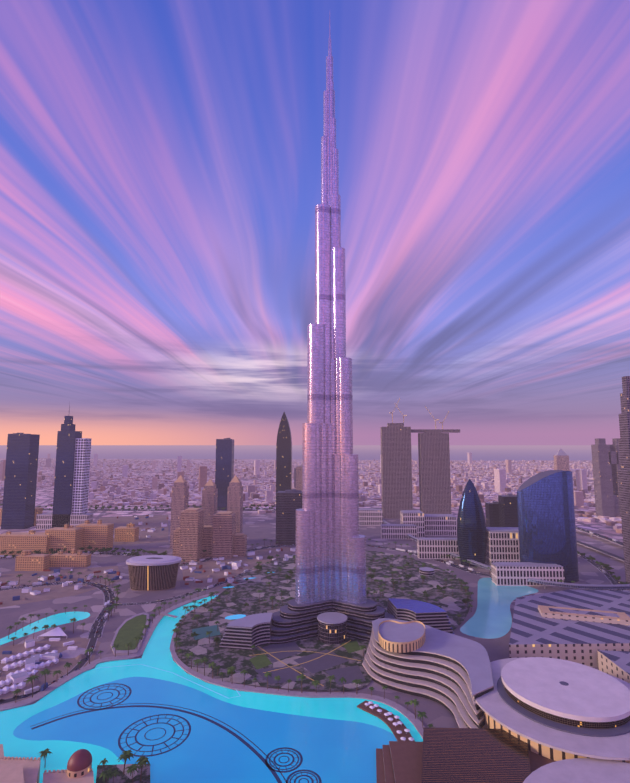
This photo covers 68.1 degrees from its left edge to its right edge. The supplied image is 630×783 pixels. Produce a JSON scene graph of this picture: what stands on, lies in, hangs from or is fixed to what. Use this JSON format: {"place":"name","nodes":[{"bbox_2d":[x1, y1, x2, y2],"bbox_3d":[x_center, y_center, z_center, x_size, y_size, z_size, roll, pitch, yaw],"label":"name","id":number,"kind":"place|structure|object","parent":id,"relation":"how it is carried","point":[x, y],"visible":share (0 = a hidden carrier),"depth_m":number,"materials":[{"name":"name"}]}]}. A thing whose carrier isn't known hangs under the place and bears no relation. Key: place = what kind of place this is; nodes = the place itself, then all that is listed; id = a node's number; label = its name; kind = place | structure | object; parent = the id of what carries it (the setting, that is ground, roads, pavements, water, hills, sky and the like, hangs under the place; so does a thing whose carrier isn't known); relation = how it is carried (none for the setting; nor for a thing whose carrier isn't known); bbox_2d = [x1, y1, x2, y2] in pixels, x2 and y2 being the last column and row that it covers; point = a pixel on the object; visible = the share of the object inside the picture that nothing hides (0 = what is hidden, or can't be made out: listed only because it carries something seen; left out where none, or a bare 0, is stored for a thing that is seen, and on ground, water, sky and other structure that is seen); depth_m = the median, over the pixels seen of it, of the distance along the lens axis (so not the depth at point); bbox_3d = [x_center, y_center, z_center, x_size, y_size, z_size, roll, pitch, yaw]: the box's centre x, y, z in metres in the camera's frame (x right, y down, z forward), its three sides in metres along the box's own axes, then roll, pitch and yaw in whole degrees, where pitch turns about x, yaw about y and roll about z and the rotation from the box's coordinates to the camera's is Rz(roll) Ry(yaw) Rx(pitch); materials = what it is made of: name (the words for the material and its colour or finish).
{"place":"outdoors","nodes":[
{"label":"outdoors","id":0,"kind":"place"},
{"bbox_2d":[39,748,51,767],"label":"palm","id":1,"kind":"object","parent":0,"point":[44,753],"visible":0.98,"depth_m":313.94,"materials":[{"name":"green plant"}]},
{"bbox_2d":[0,638,97,704],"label":"promenade","id":2,"kind":"structure","parent":0,"point":[92,641],"depth_m":454.54,"materials":[{"name":"concrete"}]},
{"bbox_2d":[24,686,38,693],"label":"tent","id":3,"kind":"object","parent":2,"relation":"on","point":[29,691],"visible":0.99,"depth_m":407.63,"materials":[{"name":"fabric"}]},
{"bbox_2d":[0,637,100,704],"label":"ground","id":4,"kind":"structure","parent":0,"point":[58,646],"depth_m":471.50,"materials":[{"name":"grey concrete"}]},
{"bbox_2d":[0,644,58,693],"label":"tents","id":5,"kind":"object","parent":4,"relation":"on","point":[29,670],"visible":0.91,"depth_m":452.58,"materials":[{"name":"fabric"}]},
{"bbox_2d":[61,632,88,658],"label":"round plazas","id":6,"kind":"object","parent":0,"point":[66,654],"visible":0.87,"depth_m":487.29,"materials":[{"name":"concrete"}]},
{"bbox_2d":[96,763,149,782],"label":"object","id":7,"kind":"structure","parent":0,"point":[127,778],"depth_m":304.86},
{"bbox_2d":[99,758,107,770],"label":"palm","id":8,"kind":"object","parent":7,"relation":"on","point":[104,761],"visible":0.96,"depth_m":304.25,"materials":[{"name":"green plant"}]},
{"bbox_2d":[99,768,114,782],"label":"palm","id":9,"kind":"object","parent":7,"relation":"on","point":[106,774],"visible":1,"depth_m":288.28,"materials":[{"name":"green plant"}]},
{"bbox_2d":[109,769,119,780],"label":"palm","id":10,"kind":"object","parent":7,"relation":"on","point":[115,773],"visible":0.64,"depth_m":296.70,"materials":[{"name":"green plant"}]},
{"bbox_2d":[117,750,134,774],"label":"palm","id":11,"kind":"object","parent":7,"relation":"on","point":[125,755],"visible":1,"depth_m":306.30,"materials":[{"name":"green plant"}]},
{"bbox_2d":[124,764,139,782],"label":"palm","id":12,"kind":"object","parent":7,"relation":"on","point":[132,768],"visible":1,"depth_m":292.81,"materials":[{"name":"green plant"}]},
{"bbox_2d":[135,756,149,780],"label":"palm","id":13,"kind":"object","parent":7,"relation":"on","point":[142,760],"visible":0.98,"depth_m":300.76,"materials":[{"name":"green plant"}]},
{"bbox_2d":[170,475,242,548],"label":"towers","id":14,"kind":"structure","parent":0,"point":[180,496],"depth_m":984.66,"materials":[{"name":"beige stone"}]},
{"bbox_2d":[0,597,422,782],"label":"lake","id":15,"kind":"structure","parent":0,"point":[157,653],"depth_m":392.90,"materials":[{"name":"liquid"}]},
{"bbox_2d":[95,664,240,697],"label":"water edge line","id":16,"kind":"object","parent":15,"relation":"on","point":[177,675],"visible":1,"depth_m":434.90,"materials":[{"name":"teal"}]},
{"bbox_2d":[13,677,396,782],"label":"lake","id":17,"kind":"structure","parent":15,"relation":"on","point":[329,750],"depth_m":348.25,"materials":[{"name":"liquid"}]},
{"bbox_2d":[30,683,321,782],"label":"fountain rings","id":18,"kind":"object","parent":17,"relation":"on","point":[269,767],"visible":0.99,"depth_m":349.37,"materials":[{"name":"black"}]},
{"bbox_2d":[357,700,414,741],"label":"terrace with umbrellas","id":19,"kind":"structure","parent":15,"relation":"on","point":[396,726],"depth_m":365.47,"materials":[{"name":"white paint"}]},
{"bbox_2d":[170,608,289,695],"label":"promenade","id":20,"kind":"structure","parent":0,"point":[218,682],"depth_m":422.27,"materials":[{"name":"stone"}]},
{"bbox_2d":[198,657,208,675],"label":"palm","id":21,"kind":"object","parent":20,"relation":"on","point":[204,659],"visible":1,"depth_m":436.40,"materials":[{"name":"green plant"}]},
{"bbox_2d":[207,661,216,678],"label":"palm","id":22,"kind":"object","parent":20,"relation":"on","point":[213,664],"visible":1,"depth_m":431.20,"materials":[{"name":"green plant"}]},
{"bbox_2d":[228,666,235,673],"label":"palm","id":23,"kind":"object","parent":20,"relation":"on","point":[231,668],"visible":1,"depth_m":422.63,"materials":[{"name":"green plant"}]},
{"bbox_2d":[240,669,247,684],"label":"palm","id":24,"kind":"object","parent":20,"relation":"on","point":[244,672],"visible":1,"depth_m":417.64,"materials":[{"name":"green plant"}]},
{"bbox_2d":[264,672,271,688],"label":"palm","id":25,"kind":"object","parent":20,"relation":"on","point":[267,674],"visible":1,"depth_m":413.31,"materials":[{"name":"green plant"}]},
{"bbox_2d":[249,641,365,684],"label":"lawn","id":26,"kind":"structure","parent":0,"point":[350,674],"depth_m":460.60,"materials":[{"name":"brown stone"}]},
{"bbox_2d":[249,640,360,685],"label":"garden paths","id":27,"kind":"structure","parent":26,"relation":"on","point":[301,663],"depth_m":473.49,"materials":[{"name":"brown"}]},
{"bbox_2d":[0,445,629,727],"bbox_3d":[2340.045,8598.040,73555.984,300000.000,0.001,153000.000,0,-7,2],"label":"ground","id":28,"kind":"structure","parent":0,"point":[258,528],"depth_m":985.01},
{"bbox_2d":[1,433,39,528],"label":"blue tower","id":29,"kind":"structure","parent":28,"relation":"on","point":[19,493],"depth_m":1216.92,"materials":[{"name":"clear glass"}]},
{"bbox_2d":[0,611,89,644],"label":"lagoon","id":30,"kind":"structure","parent":28,"relation":"on","point":[59,619],"depth_m":569.61,"materials":[{"name":"liquid"}]},
{"bbox_2d":[0,744,93,782],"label":"building","id":31,"kind":"structure","parent":28,"relation":"on","point":[19,771],"depth_m":285.26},
{"bbox_2d":[0,756,92,772],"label":"souk crenellations","id":32,"kind":"object","parent":31,"relation":"on","point":[31,758],"visible":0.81,"depth_m":297.43,"materials":[{"name":"stone"}]},
{"bbox_2d":[67,749,91,778],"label":"dome","id":33,"kind":"structure","parent":31,"relation":"on","point":[79,764],"depth_m":288.38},
{"bbox_2d":[37,627,66,638],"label":"sail canopy","id":34,"kind":"object","parent":28,"relation":"on","point":[58,631],"visible":1,"depth_m":525.19,"materials":[{"name":"fabric"}]},
{"bbox_2d":[0,581,115,638],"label":"boulevard","id":35,"kind":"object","parent":28,"relation":"on","point":[95,623],"visible":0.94,"depth_m":641.58,"materials":[{"name":"asphalt"}]},
{"bbox_2d":[0,566,121,607],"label":"sand lot","id":36,"kind":"structure","parent":28,"relation":"on","point":[54,592],"depth_m":724.27,"materials":[{"name":"beige sand"}]},
{"bbox_2d":[36,512,92,528],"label":"tower podium","id":37,"kind":"object","parent":28,"relation":"on","point":[43,520],"visible":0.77,"depth_m":1198.22,"materials":[{"name":"concrete"}]},
{"bbox_2d":[0,507,138,570],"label":"low-rise buildings","id":38,"kind":"structure","parent":28,"relation":"on","point":[87,533],"depth_m":928.90,"materials":[{"name":"beige concrete"}]},
{"bbox_2d":[52,404,90,527],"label":"skyscraper","id":39,"kind":"structure","parent":28,"relation":"on","point":[72,473],"depth_m":1213.96,"materials":[{"name":"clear glass"}]},
{"bbox_2d":[70,618,76,632],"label":"palm","id":40,"kind":"object","parent":28,"relation":"on","point":[74,619],"visible":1,"depth_m":537.23,"materials":[{"name":"green plant"}]},
{"bbox_2d":[0,593,218,711],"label":"promenade","id":41,"kind":"structure","parent":28,"relation":"on","point":[73,674],"depth_m":462.97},
{"bbox_2d":[11,689,21,702],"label":"palm","id":42,"kind":"object","parent":41,"relation":"on","point":[16,691],"visible":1,"depth_m":390.74,"materials":[{"name":"green plant"}]},
{"bbox_2d":[24,675,39,697],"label":"palm","id":43,"kind":"object","parent":41,"relation":"on","point":[31,678],"visible":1,"depth_m":399.34,"materials":[{"name":"green plant"}]},
{"bbox_2d":[39,669,51,689],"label":"palm","id":44,"kind":"object","parent":41,"relation":"on","point":[45,672],"visible":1,"depth_m":411.15,"materials":[{"name":"green plant"}]},
{"bbox_2d":[64,662,71,675],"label":"palm","id":45,"kind":"object","parent":41,"relation":"on","point":[67,664],"visible":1,"depth_m":436.88,"materials":[{"name":"green plant"}]},
{"bbox_2d":[85,648,94,663],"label":"palm","id":46,"kind":"object","parent":41,"relation":"on","point":[89,650],"visible":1,"depth_m":460.48,"materials":[{"name":"green plant"}]},
{"bbox_2d":[111,644,119,656],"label":"palm","id":47,"kind":"object","parent":41,"relation":"on","point":[115,646],"visible":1,"depth_m":476.32,"materials":[{"name":"green plant"}]},
{"bbox_2d":[125,642,133,654],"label":"palm","id":48,"kind":"object","parent":41,"relation":"on","point":[128,644],"visible":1,"depth_m":479.02,"materials":[{"name":"green plant"}]},
{"bbox_2d":[160,613,177,617],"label":"footbridge","id":49,"kind":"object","parent":41,"relation":"on","point":[165,614],"visible":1,"depth_m":586.37,"materials":[{"name":"concrete"}]},
{"bbox_2d":[111,612,148,654],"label":"lawn terrace","id":50,"kind":"structure","parent":28,"relation":"on","point":[125,652],"depth_m":507.39,"materials":[{"name":"plant"}]},
{"bbox_2d":[114,614,146,649],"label":"lawn wedge","id":51,"kind":"object","parent":50,"relation":"on","point":[129,630],"visible":0.92,"depth_m":533.89,"materials":[{"name":"green plant"}]},
{"bbox_2d":[99,515,168,544],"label":"sand lot","id":52,"kind":"structure","parent":28,"relation":"on","point":[157,535],"depth_m":1252.35,"materials":[{"name":"sand"}]},
{"bbox_2d":[0,514,295,694],"bbox_3d":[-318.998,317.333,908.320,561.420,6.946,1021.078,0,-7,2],"label":"site clutter","id":53,"kind":"object","parent":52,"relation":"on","point":[32,661],"visible":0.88,"depth_m":732.73,"materials":[{"name":"white paint"}]},
{"bbox_2d":[126,555,181,590],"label":"round building","id":54,"kind":"structure","parent":28,"relation":"on","point":[153,572],"depth_m":694.63,"materials":[{"name":"brown glass"}]},
{"bbox_2d":[173,508,246,561],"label":"apartment buildings","id":55,"kind":"structure","parent":28,"relation":"on","point":[194,536],"depth_m":892.30,"materials":[{"name":"beige stone"}]},
{"bbox_2d":[43,508,381,510],"bbox_3d":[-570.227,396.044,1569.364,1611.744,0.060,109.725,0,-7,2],"label":"highway","id":56,"kind":"structure","parent":28,"relation":"on","point":[152,510],"depth_m":1537.12,"materials":[{"name":"asphalt"}]},
{"bbox_2d":[215,438,233,509],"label":"dark blue tower","id":57,"kind":"structure","parent":28,"relation":"on","point":[224,471],"depth_m":1554.93,"materials":[{"name":"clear glass"}]},
{"bbox_2d":[0,545,476,573],"bbox_3d":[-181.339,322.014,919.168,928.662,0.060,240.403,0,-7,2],"label":"boulevard","id":58,"kind":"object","parent":28,"relation":"on","point":[455,566],"visible":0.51,"depth_m":921.71,"materials":[{"name":"asphalt"}]},
{"bbox_2d":[182,547,295,588],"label":"sand lot","id":59,"kind":"structure","parent":28,"relation":"on","point":[208,566],"depth_m":831.23,"materials":[{"name":"sand"}]},
{"bbox_2d":[111,568,253,605],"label":"road","id":60,"kind":"structure","parent":59,"relation":"on","point":[185,595],"depth_m":662.56,"materials":[{"name":"asphalt"}]},
{"bbox_2d":[219,613,272,649],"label":"terraced building","id":61,"kind":"structure","parent":28,"relation":"on","point":[246,632],"depth_m":498.01,"materials":[{"name":"grey concrete"}]},
{"bbox_2d":[276,412,291,491],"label":"skyscraper","id":62,"kind":"structure","parent":28,"relation":"on","point":[284,461],"depth_m":1706.98,"materials":[{"name":"grey glass"}]},
{"bbox_2d":[276,489,301,544],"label":"office slab","id":63,"kind":"structure","parent":28,"relation":"on","point":[288,503],"depth_m":1020.07,"materials":[{"name":"glass"}]},
{"bbox_2d":[294,468,295,487],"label":"tower","id":64,"kind":"structure","parent":28,"relation":"on","point":[294,477],"depth_m":2016.03,"materials":[{"name":"grey stone"}]},
{"bbox_2d":[296,466,301,490],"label":"tan tower","id":65,"kind":"structure","parent":28,"relation":"on","point":[298,477],"depth_m":1802.79,"materials":[{"name":"concrete"}]},
{"bbox_2d":[0,453,621,533],"bbox_3d":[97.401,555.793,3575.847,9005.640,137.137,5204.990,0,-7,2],"label":"distant city blocks","id":66,"kind":"structure","parent":28,"relation":"on","point":[125,490],"depth_m":2451.37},
{"bbox_2d":[174,551,470,690],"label":"park","id":67,"kind":"structure","parent":28,"relation":"on","point":[450,603],"depth_m":615.37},
{"bbox_2d":[173,637,179,651],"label":"palm","id":68,"kind":"object","parent":67,"relation":"on","point":[176,639],"visible":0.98,"depth_m":486.83,"materials":[{"name":"green plant"}]},
{"bbox_2d":[187,652,194,668],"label":"palm","id":69,"kind":"object","parent":67,"relation":"on","point":[191,654],"visible":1,"depth_m":450.74,"materials":[{"name":"green plant"}]},
{"bbox_2d":[192,659,200,671],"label":"palm","id":70,"kind":"object","parent":67,"relation":"on","point":[196,661],"visible":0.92,"depth_m":444.07,"materials":[{"name":"green plant"}]},
{"bbox_2d":[192,625,219,639],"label":"tennis court","id":71,"kind":"object","parent":67,"relation":"on","point":[202,632],"visible":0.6,"depth_m":539.46,"materials":[{"name":"teal"}]},
{"bbox_2d":[225,614,245,619],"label":"swimming pool","id":72,"kind":"structure","parent":67,"relation":"on","point":[237,616],"depth_m":523.87,"materials":[{"name":"teal"}]},
{"bbox_2d":[198,572,273,604],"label":"garden pools","id":73,"kind":"object","parent":67,"relation":"on","point":[231,587],"visible":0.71,"depth_m":705.59,"materials":[{"name":"teal"}]},
{"bbox_2d":[359,645,366,655],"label":"palm","id":74,"kind":"object","parent":67,"relation":"on","point":[361,647],"visible":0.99,"depth_m":476.71,"materials":[{"name":"green plant"}]},
{"bbox_2d":[295,10,366,604],"bbox_3d":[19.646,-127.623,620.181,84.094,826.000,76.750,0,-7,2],"label":"skyscraper","id":75,"kind":"structure","parent":28,"relation":"on","point":[330,553],"depth_m":572.87,"materials":[{"name":"silver metal"}]},
{"bbox_2d":[317,612,346,643],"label":"round pavilion","id":76,"kind":"structure","parent":28,"relation":"on","point":[332,627],"depth_m":511.00,"materials":[{"name":"grey glass"}]},
{"bbox_2d":[270,599,394,643],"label":"podium building","id":77,"kind":"structure","parent":28,"relation":"on","point":[292,620],"depth_m":529.42,"materials":[{"name":"grey glass"}]},
{"bbox_2d":[288,691,424,738],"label":"promenade","id":78,"kind":"structure","parent":28,"relation":"on","point":[410,717],"depth_m":399.55,"materials":[{"name":"concrete"}]},
{"bbox_2d":[297,674,306,692],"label":"palm","id":79,"kind":"object","parent":78,"relation":"on","point":[301,676],"visible":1,"depth_m":406.77,"materials":[{"name":"green plant"}]},
{"bbox_2d":[312,680,319,692],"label":"palm","id":80,"kind":"object","parent":78,"relation":"on","point":[315,683],"visible":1,"depth_m":405.49,"materials":[{"name":"green plant"}]},
{"bbox_2d":[326,675,334,693],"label":"palm","id":81,"kind":"object","parent":78,"relation":"on","point":[332,677],"visible":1,"depth_m":405.20,"materials":[{"name":"green plant"}]},
{"bbox_2d":[339,677,346,693],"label":"palm","id":82,"kind":"object","parent":78,"relation":"on","point":[342,679],"visible":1,"depth_m":405.19,"materials":[{"name":"green plant"}]},
{"bbox_2d":[352,679,363,693],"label":"palm","id":83,"kind":"object","parent":78,"relation":"on","point":[356,681],"visible":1,"depth_m":404.29,"materials":[{"name":"green plant"}]},
{"bbox_2d":[409,699,419,718],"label":"palm","id":84,"kind":"object","parent":78,"relation":"on","point":[414,701],"visible":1,"depth_m":368.87,"materials":[{"name":"green plant"}]},
{"bbox_2d":[417,711,427,727],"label":"palm","id":85,"kind":"object","parent":78,"relation":"on","point":[421,714],"visible":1,"depth_m":355.68,"materials":[{"name":"green plant"}]},
{"bbox_2d":[387,567,454,634],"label":"building","id":86,"kind":"structure","parent":28,"relation":"on","point":[431,615],"depth_m":529.61,"materials":[{"name":"blue glass"}]},
{"bbox_2d":[362,618,493,728],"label":"fashion avenue terraces","id":87,"kind":"object","parent":28,"relation":"on","point":[444,669],"visible":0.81,"depth_m":414.74,"materials":[{"name":"grey concrete"}]},
{"bbox_2d":[378,620,424,652],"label":"pavilion","id":88,"kind":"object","parent":87,"relation":"on","point":[398,637],"visible":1,"depth_m":446.11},
{"bbox_2d":[359,508,564,585],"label":"office buildings","id":89,"kind":"structure","parent":28,"relation":"on","point":[508,568],"depth_m":885.07,"materials":[{"name":"white concrete"}]},
{"bbox_2d":[376,741,555,782],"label":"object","id":90,"kind":"object","parent":28,"relation":"on","point":[398,761],"visible":0.46,"depth_m":307.03,"materials":[{"name":"brown"}]},
{"bbox_2d":[457,479,486,566],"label":"skyscraper","id":91,"kind":"structure","parent":28,"relation":"on","point":[471,534],"depth_m":840.94,"materials":[{"name":"teal glass"}]},
{"bbox_2d":[421,727,530,782],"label":"roof","id":92,"kind":"structure","parent":28,"relation":"on","point":[466,755],"depth_m":299.36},
{"bbox_2d":[485,501,498,526],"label":"building","id":93,"kind":"structure","parent":28,"relation":"on","point":[492,513],"depth_m":1208.18,"materials":[{"name":"concrete"}]},
{"bbox_2d":[460,578,537,638],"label":"lake","id":94,"kind":"structure","parent":28,"relation":"on","point":[491,618],"depth_m":614.51,"materials":[{"name":"liquid"}]},
{"bbox_2d":[383,520,629,589],"bbox_3d":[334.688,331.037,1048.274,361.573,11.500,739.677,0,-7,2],"label":"road","id":95,"kind":"structure","parent":28,"relation":"on","point":[582,586],"depth_m":691.86,"materials":[{"name":"asphalt"}]},
{"bbox_2d":[498,494,517,526],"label":"building","id":96,"kind":"structure","parent":28,"relation":"on","point":[508,512],"depth_m":1166.63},
{"bbox_2d":[517,470,578,582],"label":"skyscraper","id":97,"kind":"structure","parent":28,"relation":"on","point":[546,518],"depth_m":744.29,"materials":[{"name":"blue glass"}]},
{"bbox_2d":[470,657,629,762],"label":"round building","id":98,"kind":"structure","parent":28,"relation":"on","point":[555,709],"depth_m":332.94,"materials":[{"name":"white concrete"}]},
{"bbox_2d":[553,449,569,470],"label":"domed tower","id":99,"kind":"structure","parent":28,"relation":"on","point":[561,459],"depth_m":2087.72,"materials":[{"name":"concrete"}]},
{"bbox_2d":[509,589,629,682],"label":"shopping mall","id":100,"kind":"structure","parent":28,"relation":"on","point":[590,628],"depth_m":494.99,"materials":[{"name":"beige stone"}]},
{"bbox_2d":[576,528,623,560],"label":"elevated highway","id":101,"kind":"structure","parent":28,"relation":"on","point":[600,550],"depth_m":982.32,"materials":[{"name":"concrete"}]},
{"bbox_2d":[591,438,620,517],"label":"building","id":102,"kind":"structure","parent":28,"relation":"on","point":[605,463],"depth_m":1369.60,"materials":[{"name":"grey stone"}]},
{"bbox_2d":[603,565,613,573],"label":"tree","id":103,"kind":"object","parent":28,"relation":"on","point":[607,567],"visible":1,"depth_m":785.06,"materials":[{"name":"green plant"}]},
{"bbox_2d":[618,376,629,583],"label":"skyscraper","id":104,"kind":"structure","parent":28,"relation":"on","point":[624,457],"depth_m":714.89,"materials":[{"name":"grey stone"}]},
{"bbox_2d":[380,423,459,518],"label":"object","id":105,"kind":"structure","parent":0,"point":[434,474],"depth_m":1385.24,"materials":[{"name":"concrete"}]},
{"bbox_2d":[389,398,448,428],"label":"construction cranes","id":106,"kind":"object","parent":105,"relation":"on","point":[426,409],"visible":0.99,"depth_m":1424.09,"materials":[{"name":"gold metal"}]},
{"bbox_2d":[474,572,621,590],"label":"road","id":107,"kind":"structure","parent":0,"point":[488,575],"depth_m":773.93,"materials":[{"name":"asphalt"}]},
{"bbox_2d":[523,758,629,782],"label":"round roof","id":108,"kind":"structure","parent":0,"point":[584,770],"depth_m":279.75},
{"bbox_2d":[578,555,626,590],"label":"road","id":109,"kind":"structure","parent":0,"point":[612,580],"depth_m":785.94,"materials":[{"name":"asphalt"}]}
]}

